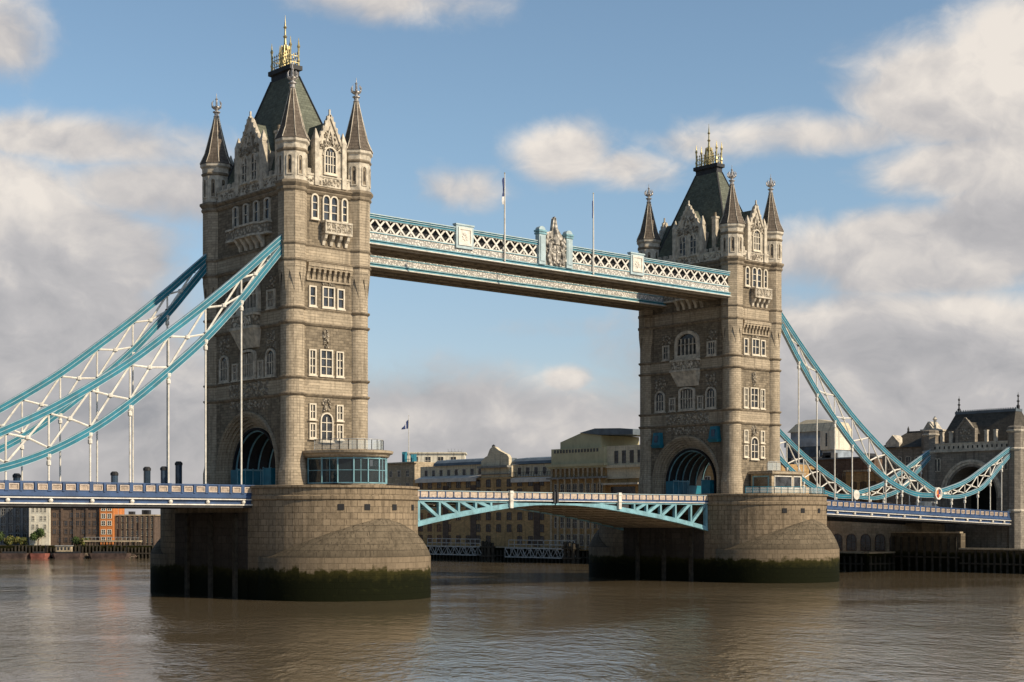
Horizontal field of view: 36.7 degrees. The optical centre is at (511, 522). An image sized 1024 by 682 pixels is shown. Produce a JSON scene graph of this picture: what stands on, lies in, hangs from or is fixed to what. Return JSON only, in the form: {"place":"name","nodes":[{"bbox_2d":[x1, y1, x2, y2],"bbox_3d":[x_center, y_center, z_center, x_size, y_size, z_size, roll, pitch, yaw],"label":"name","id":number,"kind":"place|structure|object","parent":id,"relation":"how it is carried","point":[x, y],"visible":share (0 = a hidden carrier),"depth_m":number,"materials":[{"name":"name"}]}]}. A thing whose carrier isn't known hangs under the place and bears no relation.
{"place":"outdoors","nodes":[
{"label":"outdoors","id":0,"kind":"place"},
{"bbox_2d":[143,467,150,484],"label":"deck cabinet","id":1,"kind":"object","parent":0,"point":[146,474],"visible":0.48,"depth_m":196.02,"materials":[{"name":"blue metal"}]},
{"bbox_2d":[160,466,166,482],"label":"deck cabinet","id":2,"kind":"object","parent":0,"point":[163,469],"visible":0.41,"depth_m":197.57,"materials":[{"name":"blue metal"}]},
{"bbox_2d":[0,558,1023,681],"bbox_3d":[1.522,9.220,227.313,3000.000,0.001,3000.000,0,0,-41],"label":"water","id":3,"kind":"structure","parent":0,"point":[89,620],"depth_m":133.12,"materials":[{"name":"brown liquid"}]},
{"bbox_2d":[0,544,28,558],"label":"barge","id":4,"kind":"object","parent":3,"relation":"on","point":[14,555],"visible":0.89,"depth_m":393.19,"materials":[{"name":"metal"}]},
{"bbox_2d":[29,544,49,558],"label":"barge","id":5,"kind":"object","parent":3,"relation":"on","point":[39,555],"visible":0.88,"depth_m":393.22,"materials":[{"name":"metal"}]},
{"bbox_2d":[52,544,84,558],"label":"barge","id":6,"kind":"object","parent":3,"relation":"on","point":[65,552],"visible":0.94,"depth_m":393.51,"materials":[{"name":"metal"}]},
{"bbox_2d":[88,544,130,558],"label":"barge","id":7,"kind":"object","parent":3,"relation":"on","point":[109,555],"visible":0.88,"depth_m":393.19,"materials":[{"name":"metal"}]},
{"bbox_2d":[84,537,141,544],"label":"jetty","id":8,"kind":"object","parent":3,"relation":"in","point":[111,541],"visible":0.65,"depth_m":401.31,"materials":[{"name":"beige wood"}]},
{"bbox_2d":[150,485,430,601],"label":"bridge pier","id":9,"kind":"structure","parent":3,"relation":"in","point":[328,543],"depth_m":183.41,"materials":[{"name":"stone"}]},
{"bbox_2d":[0,480,251,508],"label":"approach deck","id":10,"kind":"structure","parent":9,"relation":"on","point":[61,494],"depth_m":175.08,"materials":[{"name":"metal"}]},
{"bbox_2d":[175,461,182,483],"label":"deck cabinet","id":11,"kind":"object","parent":10,"relation":"on","point":[178,472],"visible":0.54,"depth_m":198.97,"materials":[{"name":"blue metal"}]},
{"bbox_2d":[200,19,372,485],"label":"bridge tower","id":12,"kind":"structure","parent":9,"relation":"on","point":[296,173],"depth_m":194.20,"materials":[{"name":"stone"}]},
{"bbox_2d":[0,254,206,483],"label":"suspension chain","id":13,"kind":"object","parent":12,"relation":"hanging from","point":[185,290],"visible":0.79,"depth_m":193.83,"materials":[{"name":"teal paint"}]},
{"bbox_2d":[0,234,281,483],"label":"suspension chain","id":14,"kind":"object","parent":12,"relation":"hanging from","point":[163,337],"visible":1,"depth_m":177.23,"materials":[{"name":"teal paint"}]},
{"bbox_2d":[218,355,229,383],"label":"window","id":15,"kind":"structure","parent":12,"relation":"in","point":[224,361],"depth_m":200.73,"materials":[{"name":"stone"}]},
{"bbox_2d":[231,363,238,382],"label":"window","id":16,"kind":"structure","parent":12,"relation":"in","point":[235,367],"depth_m":198.54,"materials":[{"name":"stone"}]},
{"bbox_2d":[232,206,238,228],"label":"window","id":17,"kind":"structure","parent":12,"relation":"in","point":[235,210],"depth_m":198.68,"materials":[{"name":"glass"}]},
{"bbox_2d":[243,203,248,223],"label":"window","id":18,"kind":"structure","parent":12,"relation":"in","point":[245,206],"depth_m":196.70,"materials":[{"name":"glass"}]},
{"bbox_2d":[239,349,256,380],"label":"window","id":19,"kind":"structure","parent":12,"relation":"in","point":[249,357],"depth_m":195.84,"materials":[{"name":"stone"}]},
{"bbox_2d":[235,277,260,314],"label":"window","id":20,"kind":"structure","parent":12,"relation":"in","point":[252,303],"depth_m":195.36,"materials":[{"name":"stone"}]},
{"bbox_2d":[253,200,259,221],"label":"window","id":21,"kind":"structure","parent":12,"relation":"in","point":[256,204],"depth_m":194.93,"materials":[{"name":"glass"}]},
{"bbox_2d":[256,360,263,378],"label":"window","id":22,"kind":"structure","parent":12,"relation":"in","point":[260,363],"depth_m":193.99,"materials":[{"name":"stone"}]},
{"bbox_2d":[263,197,270,219],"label":"window","id":23,"kind":"structure","parent":12,"relation":"in","point":[267,201],"depth_m":192.99,"materials":[{"name":"glass"}]},
{"bbox_2d":[264,348,275,377],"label":"window","id":24,"kind":"structure","parent":12,"relation":"in","point":[270,355],"depth_m":192.41,"materials":[{"name":"stone"}]},
{"bbox_2d":[265,288,275,309],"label":"window","id":25,"kind":"structure","parent":12,"relation":"in","point":[271,293],"depth_m":192.29,"materials":[{"name":"stone"}]},
{"bbox_2d":[308,423,316,439],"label":"window","id":26,"kind":"structure","parent":12,"relation":"in","point":[312,426],"depth_m":191.07,"materials":[{"name":"white stone"}]},
{"bbox_2d":[308,403,317,420],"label":"window","id":27,"kind":"structure","parent":12,"relation":"in","point":[312,406],"depth_m":191.07,"materials":[{"name":"white stone"}]},
{"bbox_2d":[308,349,317,376],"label":"window","id":28,"kind":"structure","parent":12,"relation":"in","point":[312,353],"depth_m":191.07,"materials":[{"name":"white stone"}]},
{"bbox_2d":[308,285,317,307],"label":"window","id":29,"kind":"structure","parent":12,"relation":"in","point":[312,290],"depth_m":191.12,"materials":[{"name":"white stone"}]},
{"bbox_2d":[310,193,319,220],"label":"window","id":30,"kind":"structure","parent":12,"relation":"in","point":[314,200],"depth_m":191.35,"materials":[{"name":"white stone"}]},
{"bbox_2d":[319,349,333,377],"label":"window","id":31,"kind":"structure","parent":12,"relation":"in","point":[325,356],"depth_m":192.43,"materials":[{"name":"white stone"}]},
{"bbox_2d":[322,195,330,219],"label":"window","id":32,"kind":"structure","parent":12,"relation":"in","point":[326,201],"depth_m":192.57,"materials":[{"name":"white stone"}]},
{"bbox_2d":[319,413,334,442],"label":"window","id":33,"kind":"structure","parent":12,"relation":"in","point":[326,419],"depth_m":192.48,"materials":[{"name":"white stone"}]},
{"bbox_2d":[321,286,335,309],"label":"window","id":34,"kind":"structure","parent":12,"relation":"in","point":[328,293],"depth_m":192.66,"materials":[{"name":"white stone"}]},
{"bbox_2d":[330,196,338,220],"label":"window","id":35,"kind":"structure","parent":12,"relation":"in","point":[334,200],"depth_m":193.37,"materials":[{"name":"grey glass"}]},
{"bbox_2d":[335,405,344,421],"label":"window","id":36,"kind":"structure","parent":12,"relation":"in","point":[339,408],"depth_m":193.75,"materials":[{"name":"white stone"}]},
{"bbox_2d":[335,424,344,440],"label":"window","id":37,"kind":"structure","parent":12,"relation":"in","point":[339,427],"depth_m":193.75,"materials":[{"name":"white stone"}]},
{"bbox_2d":[335,351,344,378],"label":"window","id":38,"kind":"structure","parent":12,"relation":"in","point":[339,356],"depth_m":193.75,"materials":[{"name":"white stone"}]},
{"bbox_2d":[336,288,345,310],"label":"window","id":39,"kind":"structure","parent":12,"relation":"in","point":[340,293],"depth_m":193.89,"materials":[{"name":"white stone"}]},
{"bbox_2d":[341,198,347,222],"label":"window","id":40,"kind":"structure","parent":12,"relation":"in","point":[344,202],"depth_m":194.36,"materials":[{"name":"grey glass"}]},
{"bbox_2d":[370,255,665,310],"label":"walkway","id":41,"kind":"structure","parent":12,"relation":"attached to","point":[420,272],"depth_m":232.89,"materials":[{"name":"metal"}]},
{"bbox_2d":[369,213,729,301],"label":"walkway","id":42,"kind":"structure","parent":12,"relation":"attached to","point":[553,253],"depth_m":216.98,"materials":[{"name":"metal"}]},
{"bbox_2d":[502,172,505,260],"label":"flagpole","id":43,"kind":"object","parent":42,"relation":"on","point":[503,193],"visible":1,"depth_m":211.61,"materials":[{"name":"white metal"}]},
{"bbox_2d":[592,193,593,273],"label":"flagpole","id":44,"kind":"object","parent":42,"relation":"on","point":[593,235],"visible":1,"depth_m":222.81,"materials":[{"name":"white metal"}]},
{"bbox_2d":[302,449,399,484],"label":"glass pavilion","id":45,"kind":"structure","parent":9,"relation":"on","point":[348,467],"depth_m":187.85,"materials":[{"name":"glass"}]},
{"bbox_2d":[314,438,383,449],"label":"railing","id":46,"kind":"object","parent":45,"relation":"on","point":[378,446],"visible":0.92,"depth_m":188.32,"materials":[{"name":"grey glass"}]},
{"bbox_2d":[418,490,555,526],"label":"bascule leaf","id":47,"kind":"object","parent":9,"relation":"attached to","point":[428,501],"visible":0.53,"depth_m":209.27,"materials":[{"name":"teal paint"}]},
{"bbox_2d":[427,538,480,555],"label":"gangway","id":48,"kind":"object","parent":3,"relation":"on","point":[447,548],"visible":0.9,"depth_m":381.18,"materials":[{"name":"grey metal"}]},
{"bbox_2d":[480,541,495,560],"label":"timber dolphin","id":49,"kind":"object","parent":3,"relation":"in","point":[487,550],"visible":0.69,"depth_m":368.67,"materials":[{"name":"wood"}]},
{"bbox_2d":[562,542,580,563],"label":"timber dolphin","id":50,"kind":"object","parent":3,"relation":"in","point":[567,557],"visible":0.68,"depth_m":346.82,"materials":[{"name":"wood"}]},
{"bbox_2d":[505,540,575,558],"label":"gangway","id":51,"kind":"object","parent":50,"relation":"on","point":[530,550],"visible":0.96,"depth_m":358.13,"materials":[{"name":"grey metal"}]},
{"bbox_2d":[589,493,838,582],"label":"bridge pier","id":52,"kind":"structure","parent":3,"relation":"in","point":[767,538],"depth_m":238.08,"materials":[{"name":"stone"}]},
{"bbox_2d":[471,492,707,530],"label":"bascule leaf","id":53,"kind":"object","parent":52,"relation":"attached to","point":[612,511],"visible":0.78,"depth_m":234.67,"materials":[{"name":"teal paint"}]},
{"bbox_2d":[636,128,783,494],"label":"bridge tower","id":54,"kind":"structure","parent":52,"relation":"on","point":[709,374],"depth_m":249.15,"materials":[{"name":"stone"}]},
{"bbox_2d":[654,391,665,413],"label":"window","id":55,"kind":"structure","parent":54,"relation":"in","point":[659,401],"depth_m":255.11,"materials":[{"name":"stone"}]},
{"bbox_2d":[661,345,669,361],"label":"window","id":56,"kind":"structure","parent":54,"relation":"in","point":[665,349],"depth_m":253.99,"materials":[{"name":"stone"}]},
{"bbox_2d":[668,398,675,412],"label":"window","id":57,"kind":"structure","parent":54,"relation":"in","point":[672,401],"depth_m":252.94,"materials":[{"name":"stone"}]},
{"bbox_2d":[677,387,695,411],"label":"window","id":58,"kind":"structure","parent":54,"relation":"in","point":[686,395],"depth_m":250.55,"materials":[{"name":"stone"}]},
{"bbox_2d":[673,331,699,359],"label":"window","id":59,"kind":"structure","parent":54,"relation":"in","point":[687,343],"depth_m":250.48,"materials":[{"name":"stone"}]},
{"bbox_2d":[704,387,716,409],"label":"window","id":60,"kind":"structure","parent":54,"relation":"in","point":[710,393],"depth_m":246.72,"materials":[{"name":"stone"}]},
{"bbox_2d":[706,340,716,356],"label":"window","id":61,"kind":"structure","parent":54,"relation":"in","point":[711,346],"depth_m":246.60,"materials":[{"name":"stone"}]},
{"bbox_2d":[743,387,748,408],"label":"window","id":62,"kind":"structure","parent":54,"relation":"in","point":[745,390],"depth_m":245.40,"materials":[{"name":"white stone"}]},
{"bbox_2d":[743,338,749,354],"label":"window","id":63,"kind":"structure","parent":54,"relation":"in","point":[745,340],"depth_m":245.52,"materials":[{"name":"white stone"}]},
{"bbox_2d":[744,266,750,286],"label":"window","id":64,"kind":"structure","parent":54,"relation":"in","point":[746,270],"depth_m":245.70,"materials":[{"name":"white stone"}]},
{"bbox_2d":[751,267,756,286],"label":"window","id":65,"kind":"structure","parent":54,"relation":"in","point":[754,270],"depth_m":246.84,"materials":[{"name":"white stone"}]},
{"bbox_2d":[749,437,759,460],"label":"window","id":66,"kind":"structure","parent":54,"relation":"in","point":[754,443],"depth_m":246.84,"materials":[{"name":"white stone"}]},
{"bbox_2d":[749,387,759,409],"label":"window","id":67,"kind":"structure","parent":54,"relation":"in","point":[754,392],"depth_m":246.84,"materials":[{"name":"white stone"}]},
{"bbox_2d":[751,338,760,356],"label":"window","id":68,"kind":"structure","parent":54,"relation":"in","point":[755,343],"depth_m":246.96,"materials":[{"name":"white stone"}]},
{"bbox_2d":[757,268,761,286],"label":"window","id":69,"kind":"structure","parent":54,"relation":"in","point":[759,272],"depth_m":247.81,"materials":[{"name":"white stone"}]},
{"bbox_2d":[760,389,765,409],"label":"window","id":70,"kind":"structure","parent":54,"relation":"in","point":[762,391],"depth_m":248.11,"materials":[{"name":"white stone"}]},
{"bbox_2d":[760,340,766,356],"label":"window","id":71,"kind":"structure","parent":54,"relation":"in","point":[762,342],"depth_m":248.29,"materials":[{"name":"white stone"}]},
{"bbox_2d":[780,429,930,504],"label":"suspension chain","id":72,"kind":"object","parent":54,"relation":"hanging from","point":[806,458],"visible":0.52,"depth_m":292.35,"materials":[{"name":"teal paint"}]},
{"bbox_2d":[781,313,1010,510],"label":"suspension chain","id":73,"kind":"object","parent":54,"relation":"hanging from","point":[788,332],"visible":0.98,"depth_m":267.71,"materials":[{"name":"teal paint"}]},
{"bbox_2d":[748,471,805,493],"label":"control cabin","id":74,"kind":"object","parent":52,"relation":"on","point":[776,478],"visible":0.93,"depth_m":244.59,"materials":[{"name":"beige stone"}]},
{"bbox_2d":[752,476,768,490],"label":"window","id":75,"kind":"structure","parent":74,"relation":"in","point":[756,480],"depth_m":244.26,"materials":[{"name":"grey glass"}]},
{"bbox_2d":[774,476,791,488],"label":"window","id":76,"kind":"structure","parent":74,"relation":"in","point":[778,480],"depth_m":244.56,"materials":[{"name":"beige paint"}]},
{"bbox_2d":[793,476,800,488],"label":"window","id":77,"kind":"structure","parent":74,"relation":"in","point":[796,479],"depth_m":246.75,"materials":[{"name":"grey glass"}]},
{"bbox_2d":[745,486,824,493],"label":"railing","id":78,"kind":"object","parent":52,"relation":"on","point":[822,490],"visible":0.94,"depth_m":236.65,"materials":[{"name":"teal metal"}]},
{"bbox_2d":[827,500,1010,525],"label":"approach deck","id":79,"kind":"structure","parent":52,"relation":"on","point":[863,512],"depth_m":279.50,"materials":[{"name":"metal"}]},
{"bbox_2d":[839,551,864,570],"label":"river wall","id":80,"kind":"structure","parent":3,"relation":"in","point":[853,561],"depth_m":296.74,"materials":[{"name":"black stone"}]},
{"bbox_2d":[861,551,894,570],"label":"river wall","id":81,"kind":"structure","parent":3,"relation":"in","point":[876,561],"depth_m":296.09,"materials":[{"name":"black stone"}]},
{"bbox_2d":[959,548,1023,573],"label":"river wall","id":82,"kind":"structure","parent":3,"relation":"in","point":[996,560],"depth_m":282.86,"materials":[{"name":"black wood"}]},
{"bbox_2d":[0,0,1023,514],"label":"sky","id":83,"kind":"structure","parent":0,"point":[889,134],"materials":[{"name":"blue"}]},
{"bbox_3d":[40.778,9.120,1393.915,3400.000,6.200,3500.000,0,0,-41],"label":"river bank","id":84,"kind":"structure","parent":0,"visible":0},
{"bbox_2d":[3,535,19,544],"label":"bush","id":85,"kind":"object","parent":84,"relation":"on","point":[10,540],"visible":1,"depth_m":405.77,"materials":[{"name":"green plant"}]},
{"bbox_2d":[0,508,28,544],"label":"concrete tower","id":86,"kind":"structure","parent":84,"relation":"on","point":[14,522],"depth_m":416.87,"materials":[{"name":"grey concrete"}]},
{"bbox_2d":[29,528,44,544],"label":"tree","id":87,"kind":"object","parent":84,"relation":"on","point":[36,534],"visible":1,"depth_m":406.09,"materials":[{"name":"green plant"}]},
{"bbox_2d":[29,508,50,544],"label":"cream block","id":88,"kind":"structure","parent":84,"relation":"on","point":[39,518],"depth_m":408.81,"materials":[{"name":"beige concrete"}]},
{"bbox_2d":[0,545,153,557],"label":"river wall","id":89,"kind":"structure","parent":84,"relation":"on","point":[142,551],"depth_m":396.81,"materials":[{"name":"stone"}]},
{"bbox_2d":[51,508,110,544],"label":"dark warehouse","id":90,"kind":"structure","parent":84,"relation":"on","point":[68,525],"depth_m":409.99,"materials":[{"name":"brick"}]},
{"bbox_2d":[100,508,124,543],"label":"orange block","id":91,"kind":"structure","parent":84,"relation":"on","point":[107,524],"depth_m":409.41,"materials":[{"name":"brick"}]},
{"bbox_2d":[114,510,159,544],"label":"grimy block","id":92,"kind":"structure","parent":84,"relation":"on","point":[144,526],"depth_m":410.93,"materials":[{"name":"concrete"}]},
{"bbox_2d":[387,461,434,485],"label":"building","id":93,"kind":"structure","parent":84,"relation":"on","point":[404,473],"depth_m":429.69,"materials":[{"name":"beige stone"}]},
{"bbox_2d":[401,416,416,461],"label":"flagpole","id":94,"kind":"object","parent":93,"relation":"on","point":[404,454],"visible":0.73,"depth_m":441.13,"materials":[{"name":"beige paint"}]},
{"bbox_2d":[407,449,466,461],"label":"white house","id":95,"kind":"structure","parent":84,"relation":"on","point":[430,456],"depth_m":456.76,"materials":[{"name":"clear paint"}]},
{"bbox_2d":[413,444,550,546],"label":"riverside warehouse","id":96,"kind":"structure","parent":84,"relation":"on","point":[496,469],"depth_m":379.95,"materials":[{"name":"brick"}]},
{"bbox_2d":[426,545,588,562],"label":"river wall","id":97,"kind":"structure","parent":84,"relation":"on","point":[500,552],"depth_m":371.75,"materials":[{"name":"metal"}]},
{"bbox_2d":[546,428,639,550],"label":"market hall","id":98,"kind":"structure","parent":84,"relation":"on","point":[600,460],"depth_m":350.75,"materials":[{"name":"stone"}]},
{"bbox_2d":[704,464,808,493],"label":"brick range","id":99,"kind":"structure","parent":84,"relation":"on","point":[709,474],"depth_m":329.08,"materials":[{"name":"brown brick"}]},
{"bbox_2d":[787,458,813,493],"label":"tan terrace","id":100,"kind":"structure","parent":84,"relation":"on","point":[811,479],"depth_m":360.22,"materials":[{"name":"brick"}]},
{"bbox_2d":[784,419,850,462],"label":"office tower","id":101,"kind":"structure","parent":84,"relation":"on","point":[807,437],"depth_m":372.23,"materials":[{"name":"grey concrete"}]},
{"bbox_2d":[813,453,881,501],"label":"brick block","id":102,"kind":"structure","parent":84,"relation":"on","point":[826,462],"depth_m":350.73,"materials":[{"name":"brown brick"}]},
{"bbox_2d":[843,469,881,502],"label":"tan warehouse","id":103,"kind":"structure","parent":84,"relation":"on","point":[860,479],"depth_m":339.59,"materials":[{"name":"brick"}]},
{"bbox_2d":[827,521,944,551],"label":"vaulted quay","id":104,"kind":"structure","parent":84,"relation":"on","point":[860,537],"depth_m":312.78,"materials":[{"name":"beige stone"}]},
{"bbox_2d":[846,534,855,550],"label":"window","id":105,"kind":"structure","parent":104,"relation":"in","point":[851,538],"depth_m":315.95,"materials":[{"name":"glass"}]},
{"bbox_2d":[860,534,870,550],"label":"window","id":106,"kind":"structure","parent":104,"relation":"in","point":[865,540],"depth_m":313.26,"materials":[{"name":"glass"}]},
{"bbox_2d":[875,534,884,550],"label":"window","id":107,"kind":"structure","parent":104,"relation":"in","point":[879,538],"depth_m":310.75,"materials":[{"name":"glass"}]},
{"bbox_2d":[882,416,946,504],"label":"gatehouse wing","id":108,"kind":"structure","parent":84,"relation":"on","point":[905,449],"depth_m":323.26,"materials":[{"name":"brown stone"}]},
{"bbox_2d":[889,531,964,571],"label":"abutment wall","id":109,"kind":"structure","parent":84,"relation":"on","point":[925,551],"depth_m":293.71,"materials":[{"name":"beige stone"}]},
{"bbox_2d":[922,394,1023,548],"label":"gatehouse","id":110,"kind":"object","parent":84,"relation":"on","point":[969,443],"visible":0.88,"depth_m":305.88,"materials":[{"name":"stone"}]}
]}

